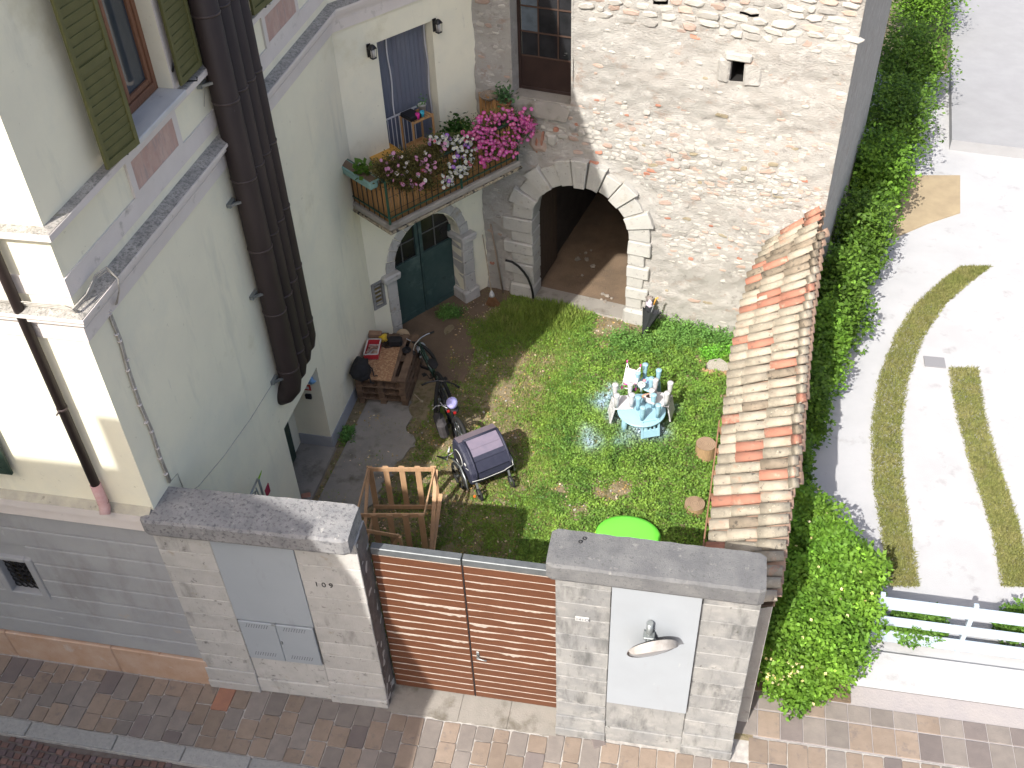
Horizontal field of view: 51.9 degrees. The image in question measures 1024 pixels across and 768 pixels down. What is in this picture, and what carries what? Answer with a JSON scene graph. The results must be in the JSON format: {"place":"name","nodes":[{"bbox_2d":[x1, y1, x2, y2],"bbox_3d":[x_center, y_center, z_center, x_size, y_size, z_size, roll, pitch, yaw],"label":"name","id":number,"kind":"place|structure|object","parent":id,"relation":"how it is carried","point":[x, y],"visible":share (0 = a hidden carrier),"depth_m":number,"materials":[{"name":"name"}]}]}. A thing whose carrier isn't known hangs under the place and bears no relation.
{"place":"outdoors","nodes":[
{"label":"outdoors","id":0,"kind":"place"},
{"bbox_2d":[0,735,194,767],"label":"road","id":1,"kind":"structure","parent":0,"point":[15,752],"depth_m":13.14,"materials":[{"name":"reddish-brown porphyry stone setts"}]},
{"bbox_2d":[318,399,415,512],"bbox_3d":[-2.324,1.586,16.312,1.114,0.035,4.864,8,43,11],"label":"courtyard concrete","id":2,"kind":"object","parent":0,"point":[347,482],"visible":0.34,"depth_m":16.87,"materials":[{"name":"grey concrete"}]},
{"bbox_2d":[434,302,468,320],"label":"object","id":3,"kind":"object","parent":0,"point":[447,312],"depth_m":19.34,"materials":[{"name":"green plant"}]},
{"bbox_2d":[0,653,959,767],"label":"pavement","id":4,"kind":"structure","parent":0,"point":[314,732],"depth_m":13.23,"materials":[{"name":"stone"}]},
{"bbox_2d":[140,487,395,707],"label":"gate wall","id":5,"kind":"structure","parent":4,"relation":"on","point":[278,594],"depth_m":12.16,"materials":[{"name":"stone"}]},
{"bbox_2d":[238,619,285,660],"bbox_3d":[-3.052,3.138,12.877,0.465,0.770,0.032,5,42,8],"label":"cupboard door","id":6,"kind":"structure","parent":5,"relation":"in","point":[262,640],"depth_m":12.84,"materials":[{"name":"grey metal"}]},
{"bbox_2d":[276,623,322,665],"bbox_3d":[-2.587,3.174,12.813,0.464,0.770,0.032,5,42,8],"label":"cupboard door","id":7,"kind":"structure","parent":5,"relation":"in","point":[299,645],"depth_m":12.78,"materials":[{"name":"grey metal"}]},
{"bbox_2d":[387,683,556,735],"bbox_3d":[-0.483,4.127,13.409,2.180,0.030,0.477,6,43,9],"label":"gate threshold","id":8,"kind":"object","parent":4,"relation":"on","point":[470,709],"visible":0.9,"depth_m":13.37,"materials":[{"name":"beige stone"}]},
{"bbox_2d":[591,739,605,748],"bbox_3d":[1.068,4.416,12.988,0.165,0.038,0.139,-10,42,-9],"label":"broken paver","id":9,"kind":"object","parent":4,"relation":"on","point":[597,743],"visible":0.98,"depth_m":12.96,"materials":[{"name":"stone"}]},
{"bbox_2d":[546,529,766,759],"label":"gate wall","id":10,"kind":"structure","parent":4,"relation":"on","point":[701,605],"depth_m":11.40,"materials":[{"name":"grey stone"}]},
{"bbox_2d":[370,542,555,707],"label":"wooden gate","id":11,"kind":"structure","parent":10,"relation":"attached to","point":[475,625],"depth_m":12.40,"materials":[{"name":"brown paint"}]},
{"bbox_2d":[627,620,677,657],"bbox_3d":[1.496,2.823,11.162,0.414,0.535,0.474,31,51,31],"label":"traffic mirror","id":12,"kind":"object","parent":10,"relation":"attached to","point":[651,645],"visible":1,"depth_m":11.01,"materials":[{"name":"metal"}]},
{"bbox_2d":[402,190,628,382],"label":"bare earth","id":13,"kind":"structure","parent":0,"point":[600,230],"depth_m":20.04,"materials":[{"name":"brown soil"}]},
{"bbox_2d":[397,329,409,334],"bbox_3d":[-1.916,-0.853,18.481,0.239,0.229,0.117,-9,42,-7],"label":"wooden disc","id":14,"kind":"object","parent":13,"relation":"on","point":[402,331],"visible":0.26,"depth_m":18.45,"materials":[{"name":"beige wood"}]},
{"bbox_2d":[482,235,500,306],"bbox_3d":[-0.462,-2.045,19.351,0.254,1.220,0.671,-21,45,-20],"label":"straw broom","id":15,"kind":"object","parent":13,"relation":"on","point":[492,301],"visible":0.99,"depth_m":19.39,"materials":[{"name":"beige"}]},
{"bbox_2d":[490,224,503,292],"bbox_3d":[-0.278,-2.308,19.435,0.226,1.468,0.032,21,47,24],"label":"wooden pole","id":16,"kind":"object","parent":13,"relation":"on","point":[496,258],"visible":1,"depth_m":19.41,"materials":[{"name":"wood"}]},
{"bbox_2d":[471,0,891,337],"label":"stone barn","id":17,"kind":"structure","parent":13,"relation":"on","point":[709,148],"depth_m":16.63,"materials":[{"name":"stone"}]},
{"bbox_2d":[505,259,533,298],"bbox_3d":[0.167,-1.881,19.254,0.551,1.057,0.146,-17,44,-15],"label":"black hose","id":18,"kind":"object","parent":17,"relation":"attached to","point":[523,271],"visible":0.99,"depth_m":19.13,"materials":[{"name":"black rubber"}]},
{"bbox_2d":[9,0,1021,767],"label":"ground","id":19,"kind":"structure","parent":0,"point":[883,62],"depth_m":28.12,"materials":[{"name":"soil"}]},
{"bbox_2d":[0,716,313,767],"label":"kerb","id":20,"kind":"structure","parent":19,"relation":"on","point":[112,744],"depth_m":13.16,"materials":[{"name":"stone"}]},
{"bbox_2d":[888,0,977,44],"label":"hedge shrub","id":21,"kind":"object","parent":19,"relation":"on","point":[928,5],"visible":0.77,"depth_m":26.59,"materials":[{"name":"green plant"}]},
{"bbox_2d":[313,306,752,740],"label":"courtyard soil","id":22,"kind":"structure","parent":0,"point":[418,409],"depth_m":16.89,"materials":[{"name":"brown soil"}]},
{"bbox_2d":[0,0,522,683],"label":"yellow house","id":23,"kind":"structure","parent":22,"relation":"on","point":[210,266],"depth_m":12.18,"materials":[{"name":"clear paint"}]},
{"bbox_2d":[97,0,157,114],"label":"window frame","id":24,"kind":"structure","parent":23,"relation":"in","point":[121,20],"depth_m":10.37,"materials":[{"name":"brown wood"}]},
{"bbox_2d":[250,470,270,495],"bbox_3d":[-3.243,1.448,13.469,0.032,0.514,0.592,7,43,10],"label":"folded rack","id":25,"kind":"object","parent":23,"relation":"attached to","point":[267,490],"visible":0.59,"depth_m":13.45,"materials":[{"name":"metal"}]},
{"bbox_2d":[284,422,296,462],"bbox_3d":[-3.581,0.915,15.934,0.045,1.600,0.975,7,43,10],"label":"side door","id":26,"kind":"structure","parent":23,"relation":"in","point":[287,429],"depth_m":16.45,"materials":[{"name":"green paint"}]},
{"bbox_2d":[301,492,310,497],"bbox_3d":[-3.161,1.720,16.170,0.140,0.060,0.100,-10,42,-8],"label":"loose brick","id":27,"kind":"object","parent":23,"relation":"on","point":[305,495],"visible":0.92,"depth_m":16.14,"materials":[{"name":"brick"}]},
{"bbox_2d":[305,385,311,398],"bbox_3d":[-3.138,0.125,16.163,0.120,0.270,0.052,6,43,9],"label":"meter box","id":28,"kind":"object","parent":23,"relation":"attached to","point":[308,396],"visible":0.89,"depth_m":16.18,"materials":[{"name":"red paint"}]},
{"bbox_2d":[342,157,378,189],"bbox_3d":[-2.305,-3.244,15.775,0.345,0.376,0.905,-28,48,-26],"label":"trough planter","id":29,"kind":"object","parent":23,"relation":"attached to","point":[356,173],"visible":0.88,"depth_m":15.64,"materials":[{"name":"green plastic"}]},
{"bbox_2d":[366,43,376,59],"bbox_3d":[-2.057,-4.876,15.427,0.102,0.220,0.151,-33,50,-29],"label":"wall lamp","id":30,"kind":"object","parent":23,"relation":"attached to","point":[371,48],"visible":1,"depth_m":15.41,"materials":[{"name":"black plastic"}]},
{"bbox_2d":[369,143,402,175],"bbox_3d":[-2.021,-3.433,16.751,0.527,0.555,0.635,-29,48,-26],"label":"balcony table","id":31,"kind":"object","parent":23,"relation":"on","point":[378,155],"visible":0.08,"depth_m":16.54,"materials":[{"name":"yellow wood"}]},
{"bbox_2d":[361,135,453,196],"bbox_3d":[-1.493,-3.187,15.834,1.834,1.197,0.440,-33,50,-29],"label":"petunia planter","id":32,"kind":"object","parent":23,"relation":"on","point":[391,169],"visible":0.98,"depth_m":15.66,"materials":[{"name":"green plant"}]},
{"bbox_2d":[395,223,425,323],"bbox_3d":[-1.904,-1.966,18.656,0.721,2.101,0.055,-33,50,-29],"label":"door leaf","id":33,"kind":"structure","parent":23,"relation":"in","point":[410,284],"depth_m":18.90,"materials":[{"name":"teal wood"}]},
{"bbox_2d":[399,109,434,154],"bbox_3d":[-1.478,-3.835,16.823,0.428,1.021,0.328,-33,50,-29],"label":"slatted shelf","id":34,"kind":"object","parent":23,"relation":"on","point":[426,116],"visible":0.21,"depth_m":16.55,"materials":[{"name":"brown wood"}]},
{"bbox_2d":[400,108,421,121],"bbox_3d":[-1.573,-4.186,16.402,0.220,0.070,0.270,-33,50,-29],"label":"dark tray","id":35,"kind":"object","parent":34,"relation":"on","point":[409,115],"visible":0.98,"depth_m":16.36,"materials":[{"name":"black plastic"}]},
{"bbox_2d":[406,136,426,153],"bbox_3d":[-1.476,-3.794,16.860,0.340,0.150,0.260,-33,50,-29],"label":"storage box","id":36,"kind":"object","parent":34,"relation":"on","point":[418,140],"visible":0.2,"depth_m":16.88,"materials":[{"name":"brown wood"}]},
{"bbox_2d":[417,94,427,111],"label":"potted plant","id":37,"kind":"object","parent":34,"relation":"on","point":[422,105],"visible":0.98,"depth_m":16.47,"materials":[{"name":"green plant"}]},
{"bbox_2d":[350,92,515,222],"bbox_3d":[-1.234,-3.644,16.659,2.657,0.920,0.998,-33,50,-29],"label":"balcony railing","id":38,"kind":"object","parent":23,"relation":"on","point":[485,106],"visible":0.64,"depth_m":16.32,"materials":[{"name":"black"}]},
{"bbox_2d":[479,90,496,100],"bbox_3d":[-0.373,-4.652,17.083,0.316,0.097,0.316,6,43,9],"label":"wicker bowl","id":39,"kind":"object","parent":38,"relation":"on","point":[483,93],"visible":0.94,"depth_m":17.12,"materials":[{"name":"wicker"}]},
{"bbox_2d":[416,214,454,309],"bbox_3d":[-1.361,-2.316,19.019,0.721,2.101,0.055,-33,50,-29],"label":"door leaf","id":40,"kind":"structure","parent":23,"relation":"in","point":[437,266],"depth_m":19.20,"materials":[{"name":"teal wood"}]},
{"bbox_2d":[432,18,442,33],"bbox_3d":[-1.141,-5.462,16.047,0.102,0.220,0.151,-33,50,-29],"label":"wall lamp","id":41,"kind":"object","parent":23,"relation":"attached to","point":[436,23],"visible":1,"depth_m":16.03,"materials":[{"name":"black plastic"}]},
{"bbox_2d":[428,121,455,135],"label":"potted plant","id":42,"kind":"object","parent":23,"relation":"on","point":[442,130],"visible":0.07,"depth_m":17.08,"materials":[{"name":"green plant"}]},
{"bbox_2d":[425,127,482,190],"bbox_3d":[-0.918,-3.505,16.258,1.292,1.302,0.444,-33,50,-29],"label":"petunia planter","id":43,"kind":"object","parent":23,"relation":"on","point":[454,140],"visible":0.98,"depth_m":16.19,"materials":[{"name":"white plant"}]},
{"bbox_2d":[439,111,471,136],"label":"potted plant","id":44,"kind":"object","parent":23,"relation":"on","point":[455,128],"visible":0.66,"depth_m":17.14,"materials":[{"name":"green plant"}]},
{"bbox_2d":[457,103,541,170],"bbox_3d":[-0.164,-3.971,16.780,1.942,1.342,0.444,-33,50,-29],"label":"petunia planter","id":45,"kind":"object","parent":23,"relation":"on","point":[525,126],"visible":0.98,"depth_m":16.60,"materials":[{"name":"pink plant"}]},
{"bbox_2d":[491,80,518,110],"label":"potted plant","id":46,"kind":"object","parent":23,"relation":"on","point":[504,97],"visible":0.98,"depth_m":16.92,"materials":[{"name":"green plant"}]},
{"bbox_2d":[338,424,355,442],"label":"wall weeds","id":47,"kind":"object","parent":22,"relation":"on","point":[348,431],"depth_m":17.09,"materials":[{"name":"green plant"}]},
{"bbox_2d":[366,529,402,545],"bbox_3d":[-1.830,2.350,14.672,0.706,0.935,0.052,8,43,12],"label":"lath trestle","id":48,"kind":"object","parent":22,"relation":"on","point":[398,537],"visible":0.43,"depth_m":14.36,"materials":[{"name":"brown wood"}]},
{"bbox_2d":[358,356,422,405],"bbox_3d":[-2.063,-0.105,18.088,0.852,0.146,1.224,4,42,8],"label":"pallet","id":49,"kind":"object","parent":22,"relation":"on","point":[376,397],"visible":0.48,"depth_m":17.66,"materials":[{"name":"brown wood"}]},
{"bbox_2d":[357,346,420,400],"bbox_3d":[-2.078,-0.205,17.987,0.852,0.146,1.224,5,42,8],"label":"pallet","id":50,"kind":"object","parent":49,"relation":"on","point":[368,390],"visible":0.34,"depth_m":17.56,"materials":[{"name":"brown wood"}]},
{"bbox_2d":[355,341,417,394],"bbox_3d":[-2.087,-0.308,17.890,0.852,0.146,1.224,5,42,8],"label":"pallet","id":51,"kind":"object","parent":50,"relation":"on","point":[391,385],"visible":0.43,"depth_m":17.47,"materials":[{"name":"brown wood"}]},
{"bbox_2d":[355,333,419,387],"bbox_3d":[-2.089,-0.418,17.800,0.852,0.146,1.224,4,42,7],"label":"pallet","id":52,"kind":"object","parent":51,"relation":"on","point":[408,359],"visible":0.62,"depth_m":17.65,"materials":[{"name":"brown wood"}]},
{"bbox_2d":[349,356,377,383],"bbox_3d":[-2.426,-0.257,17.248,0.415,0.357,0.503,6,43,9],"label":"backpack","id":53,"kind":"object","parent":52,"relation":"on","point":[360,369],"visible":1,"depth_m":17.12,"materials":[{"name":"black fabric"}]},
{"bbox_2d":[368,330,381,338],"bbox_3d":[-2.344,-0.841,18.061,0.220,0.120,0.120,2,42,5],"label":"cardboard box","id":54,"kind":"object","parent":52,"relation":"on","point":[374,334],"visible":0.8,"depth_m":18.02,"materials":[{"name":"cardboard"}]},
{"bbox_2d":[378,333,387,342],"bbox_3d":[-2.211,-0.782,17.997,0.177,0.173,0.178,-14,43,-13],"label":"yellow bag","id":55,"kind":"object","parent":52,"relation":"on","point":[383,337],"visible":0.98,"depth_m":17.96,"materials":[{"name":"plastic"}]},
{"bbox_2d":[368,347,399,380],"bbox_3d":[-2.201,-0.345,17.604,0.517,0.014,0.858,2,42,5],"label":"chipboard sheet","id":56,"kind":"object","parent":52,"relation":"on","point":[383,366],"visible":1,"depth_m":17.57,"materials":[{"name":"brown wood"}]},
{"bbox_2d":[363,339,381,359],"bbox_3d":[-2.350,-0.583,17.770,0.253,0.126,0.428,0,42,3],"label":"red tray","id":57,"kind":"object","parent":56,"relation":"on","point":[372,349],"visible":0.98,"depth_m":17.76,"materials":[{"name":"red plastic"}]},
{"bbox_2d":[382,336,402,347],"bbox_3d":[-2.040,-0.718,17.887,0.350,0.150,0.177,-1,42,2],"label":"black bag","id":58,"kind":"object","parent":52,"relation":"on","point":[395,341],"visible":1,"depth_m":17.84,"materials":[{"name":"fabric"}]},
{"bbox_2d":[402,346,410,352],"bbox_3d":[-1.786,-0.577,17.816,0.166,0.023,0.176,6,43,9],"label":"frying pan","id":59,"kind":"object","parent":52,"relation":"on","point":[406,349],"visible":1,"depth_m":17.82,"materials":[{"name":"black metal"}]},
{"bbox_2d":[357,466,442,554],"bbox_3d":[-1.604,1.849,15.253,1.105,0.930,0.972,1,42,4],"label":"lath crate","id":60,"kind":"object","parent":22,"relation":"on","point":[437,496],"visible":0.68,"depth_m":15.27,"materials":[{"name":"brown wood"}]},
{"bbox_2d":[406,331,451,397],"bbox_3d":[-1.382,-0.250,17.730,0.485,0.853,1.535,-15,43,-13],"label":"green bicycle","id":61,"kind":"object","parent":22,"relation":"on","point":[432,364],"visible":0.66,"depth_m":17.73,"materials":[{"name":"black metal"}]},
{"bbox_2d":[421,379,466,437],"bbox_3d":[-0.987,0.478,16.877,0.506,0.885,1.596,-23,46,-22],"label":"black bicycle","id":62,"kind":"object","parent":22,"relation":"on","point":[442,398],"visible":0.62,"depth_m":16.86,"materials":[{"name":"black metal"}]},
{"bbox_2d":[433,412,449,438],"bbox_3d":[-1.117,0.625,16.643,0.199,0.453,0.350,-15,43,-13],"label":"pannier bag","id":63,"kind":"object","parent":62,"relation":"hanging from","point":[441,425],"visible":1,"depth_m":16.55,"materials":[{"name":"grey fabric"}]},
{"bbox_2d":[432,397,457,409],"bbox_3d":[-1.044,0.288,16.460,0.388,0.174,0.230,6,43,9],"label":"bike helmet","id":64,"kind":"object","parent":62,"relation":"hanging from","point":[451,402],"visible":1,"depth_m":16.39,"materials":[{"name":"plastic"}]},
{"bbox_2d":[437,423,515,500],"bbox_3d":[-0.494,1.164,16.116,1.014,0.817,1.010,-21,45,-19],"label":"child trailer","id":65,"kind":"object","parent":22,"relation":"on","point":[481,454],"visible":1,"depth_m":15.93,"materials":[{"name":"grey fabric"}]},
{"bbox_2d":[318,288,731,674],"bbox_3d":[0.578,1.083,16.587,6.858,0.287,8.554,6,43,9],"label":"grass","id":66,"kind":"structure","parent":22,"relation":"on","point":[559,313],"depth_m":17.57,"materials":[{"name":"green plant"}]},
{"bbox_2d":[421,304,642,552],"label":"pebbles","id":67,"kind":"object","parent":22,"relation":"on","point":[510,551],"visible":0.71,"depth_m":16.91,"materials":[{"name":"stone"}]},
{"bbox_2d":[608,382,634,422],"bbox_3d":[1.748,0.304,16.852,0.393,0.601,0.350,-2,42,0],"label":"toy chair","id":68,"kind":"object","parent":22,"relation":"on","point":[618,401],"visible":1,"depth_m":16.76,"materials":[{"name":"white plastic"}]},
{"bbox_2d":[595,516,661,540],"bbox_3d":[1.682,2.209,15.248,0.978,0.245,0.712,6,43,9],"label":"green tub","id":69,"kind":"object","parent":22,"relation":"on","point":[631,526],"visible":0.55,"depth_m":15.21,"materials":[{"name":"green plastic"}]},
{"bbox_2d":[617,394,665,441],"bbox_3d":[2.067,0.578,16.886,0.770,0.460,0.770,6,43,9],"label":"toy table","id":70,"kind":"object","parent":22,"relation":"on","point":[629,417],"visible":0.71,"depth_m":16.64,"materials":[{"name":"blue plastic"}]},
{"bbox_2d":[638,381,645,391],"bbox_3d":[2.083,0.059,16.956,0.132,0.176,0.126,6,43,9],"label":"toy cooker","id":71,"kind":"object","parent":70,"relation":"on","point":[641,384],"visible":1,"depth_m":16.91,"materials":[{"name":"white plastic"}]},
{"bbox_2d":[635,362,661,391],"bbox_3d":[2.223,-0.003,17.170,0.350,0.601,0.393,24,48,27],"label":"toy chair","id":72,"kind":"object","parent":70,"relation":"on","point":[648,386],"visible":0.81,"depth_m":17.05,"materials":[{"name":"blue plastic"}]},
{"bbox_2d":[642,393,655,404],"bbox_3d":[2.189,0.244,16.785,0.152,0.173,0.374,-17,44,-15],"label":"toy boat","id":73,"kind":"object","parent":70,"relation":"on","point":[646,397],"visible":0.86,"depth_m":16.73,"materials":[{"name":"white plastic"}]},
{"bbox_2d":[635,393,661,438],"bbox_3d":[2.145,0.502,16.612,0.350,0.601,0.393,-9,42,-7],"label":"toy chair","id":74,"kind":"object","parent":22,"relation":"on","point":[650,413],"visible":1,"depth_m":16.57,"materials":[{"name":"blue plastic"}]},
{"bbox_2d":[642,297,661,336],"bbox_3d":[2.446,-1.155,18.442,0.348,0.916,0.196,6,43,9],"label":"black umbrella","id":75,"kind":"object","parent":22,"relation":"on","point":[650,315],"visible":0.93,"depth_m":18.40,"materials":[{"name":"fabric"}]},
{"bbox_2d":[644,299,652,307],"bbox_3d":[2.399,-1.386,18.474,0.156,0.251,0.103,19,46,22],"label":"lilac cloth","id":76,"kind":"object","parent":75,"relation":"hanging from","point":[649,304],"visible":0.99,"depth_m":18.42,"materials":[{"name":"fabric"}]},
{"bbox_2d":[649,378,674,421],"bbox_3d":[2.403,0.257,16.872,0.393,0.601,0.350,11,44,15],"label":"toy chair","id":77,"kind":"object","parent":22,"relation":"on","point":[665,399],"visible":0.95,"depth_m":16.80,"materials":[{"name":"white plastic"}]},
{"bbox_2d":[600,310,734,357],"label":"tall weeds","id":78,"kind":"object","parent":22,"relation":"on","point":[712,336],"visible":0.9,"depth_m":18.47,"materials":[{"name":"green plant"}]},
{"bbox_2d":[684,496,704,517],"bbox_3d":[2.717,1.831,15.679,0.306,0.164,0.306,6,43,9],"label":"log stool","id":79,"kind":"object","parent":22,"relation":"on","point":[695,503],"visible":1,"depth_m":15.61,"materials":[{"name":"brown wood"}]},
{"bbox_2d":[694,437,715,462],"bbox_3d":[3.018,1.037,16.444,0.316,0.304,0.316,6,43,9],"label":"log stool","id":80,"kind":"object","parent":22,"relation":"on","point":[705,445],"visible":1,"depth_m":16.34,"materials":[{"name":"brown wood"}]},
{"bbox_2d":[697,341,732,360],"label":"bright herbs","id":81,"kind":"object","parent":22,"relation":"on","point":[705,352],"visible":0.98,"depth_m":18.23,"materials":[{"name":"green plant"}]},
{"bbox_2d":[702,358,727,377],"bbox_3d":[3.496,-0.300,18.014,0.490,0.169,0.478,6,43,9],"label":"flat pale stone","id":82,"kind":"object","parent":22,"relation":"on","point":[718,364],"visible":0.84,"depth_m":18.01,"materials":[{"name":"beige stone"}]},
{"bbox_2d":[702,206,829,721],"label":"tiled outbuilding","id":83,"kind":"structure","parent":22,"relation":"on","point":[757,477],"depth_m":13.70,"materials":[{"name":"tile"}]},
{"bbox_2d":[621,360,640,390],"bbox_3d":[1.928,-0.143,17.006,0.293,0.440,0.299,6,43,9],"label":"chair","id":84,"kind":"object","parent":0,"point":[629,375],"visible":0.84,"depth_m":17.00,"materials":[{"name":"white"}]},
{"bbox_2d":[755,678,850,702],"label":"shrub bed soil","id":85,"kind":"object","parent":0,"point":[835,698],"visible":0.14,"depth_m":13.35,"materials":[{"name":"brown soil"}]},
{"bbox_2d":[735,685,1023,767],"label":"forecourt","id":86,"kind":"structure","parent":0,"point":[931,729],"depth_m":13.02,"materials":[{"name":"stone"}]},
{"bbox_2d":[756,478,894,721],"bbox_3d":[3.996,2.693,13.754,2.012,1.424,3.304,6,43,9],"label":"flowering bush","id":87,"kind":"object","parent":86,"relation":"on","point":[821,627],"visible":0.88,"depth_m":13.14,"materials":[{"name":"green plant"}]},
{"bbox_2d":[811,70,1023,708],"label":"driveway","id":88,"kind":"structure","parent":0,"point":[978,321],"depth_m":17.40,"materials":[{"name":"concrete"}]},
{"bbox_2d":[801,420,817,488],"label":"hedge shrub","id":89,"kind":"object","parent":88,"relation":"on","point":[808,468],"visible":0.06,"depth_m":15.21,"materials":[{"name":"green plant"}]},
{"bbox_2d":[806,334,838,456],"bbox_3d":[4.651,0.153,16.569,0.955,1.411,1.890,6,43,9],"label":"hedge shrub","id":90,"kind":"object","parent":88,"relation":"on","point":[820,404],"visible":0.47,"depth_m":16.12,"materials":[{"name":"green plant"}]},
{"bbox_2d":[811,284,854,400],"bbox_3d":[5.127,-0.575,17.255,0.984,1.523,1.943,6,43,9],"label":"hedge shrub","id":91,"kind":"object","parent":88,"relation":"on","point":[832,321],"visible":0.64,"depth_m":16.99,"materials":[{"name":"green plant"}]},
{"bbox_2d":[815,230,881,355],"bbox_3d":[5.714,-1.590,18.266,1.331,1.694,2.228,6,43,9],"label":"hedge shrub","id":92,"kind":"object","parent":88,"relation":"on","point":[837,270],"visible":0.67,"depth_m":18.00,"materials":[{"name":"green plant"}]},
{"bbox_2d":[829,178,905,289],"bbox_3d":[6.506,-2.837,19.627,1.438,1.698,2.522,15,45,19],"label":"hedge shrub","id":93,"kind":"object","parent":88,"relation":"on","point":[864,222],"visible":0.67,"depth_m":19.13,"materials":[{"name":"green plant"}]},
{"bbox_2d":[848,118,921,217],"bbox_3d":[7.263,-4.245,21.024,1.634,1.812,2.770,6,43,9],"label":"hedge shrub","id":94,"kind":"object","parent":88,"relation":"on","point":[879,159],"visible":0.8,"depth_m":20.54,"materials":[{"name":"green plant"}]},
{"bbox_2d":[862,62,945,182],"bbox_3d":[8.163,-5.614,22.476,2.060,1.877,3.271,6,43,9],"label":"hedge shrub","id":95,"kind":"object","parent":88,"relation":"on","point":[894,101],"visible":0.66,"depth_m":22.04,"materials":[{"name":"green plant"}]},
{"bbox_2d":[884,610,930,649],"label":"shrub","id":96,"kind":"object","parent":88,"relation":"on","point":[902,630],"visible":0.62,"depth_m":13.69,"materials":[{"name":"green plant"}]},
{"bbox_2d":[875,5,963,116],"bbox_3d":[9.162,-7.443,24.253,2.298,2.146,3.568,6,43,9],"label":"hedge shrub","id":97,"kind":"object","parent":88,"relation":"on","point":[904,51],"visible":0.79,"depth_m":23.74,"materials":[{"name":"green plant"}]},
{"bbox_2d":[891,175,959,238],"bbox_3d":[8.483,-3.649,21.608,1.346,0.020,2.825,10,43,14],"label":"sand patch","id":98,"kind":"object","parent":88,"relation":"on","point":[933,198],"visible":0.77,"depth_m":21.69,"materials":[{"name":"beige sand"}]},
{"bbox_2d":[909,602,953,647],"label":"shrub","id":99,"kind":"object","parent":88,"relation":"on","point":[938,619],"visible":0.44,"depth_m":13.65,"materials":[{"name":"green plant"}]},
{"bbox_2d":[870,264,992,588],"bbox_3d":[6.733,0.125,17.452,1.414,0.084,8.442,16,45,20],"label":"grass strip","id":100,"kind":"object","parent":88,"relation":"on","point":[953,283],"depth_m":16.95,"materials":[{"name":"green plant"}]},
{"bbox_2d":[923,356,945,368],"bbox_3d":[7.230,-0.373,18.020,0.340,0.030,0.260,6,43,9],"label":"drain cover","id":101,"kind":"object","parent":88,"relation":"on","point":[934,362],"visible":1,"depth_m":18.00,"materials":[{"name":"grey"}]},
{"bbox_2d":[847,650,1023,705],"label":"gate kerb","id":102,"kind":"structure","parent":88,"relation":"on","point":[959,679],"depth_m":13.40,"materials":[{"name":"concrete"}]},
{"bbox_2d":[868,592,1023,659],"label":"drive gate","id":103,"kind":"structure","parent":88,"relation":"on","point":[971,615],"depth_m":13.39,"materials":[{"name":"white metal"}]},
{"bbox_2d":[948,365,1023,587],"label":"grass strip","id":104,"kind":"object","parent":88,"relation":"on","point":[1002,518],"depth_m":16.02,"materials":[{"name":"green plant"}]},
{"bbox_2d":[989,597,1023,645],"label":"shrub","id":105,"kind":"object","parent":88,"relation":"on","point":[1015,608],"visible":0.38,"depth_m":13.71,"materials":[{"name":"green plant"}]},
{"bbox_2d":[947,0,1023,158],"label":"garden terrace","id":106,"kind":"structure","parent":0,"point":[986,105],"depth_m":25.16,"materials":[{"name":"white concrete"}]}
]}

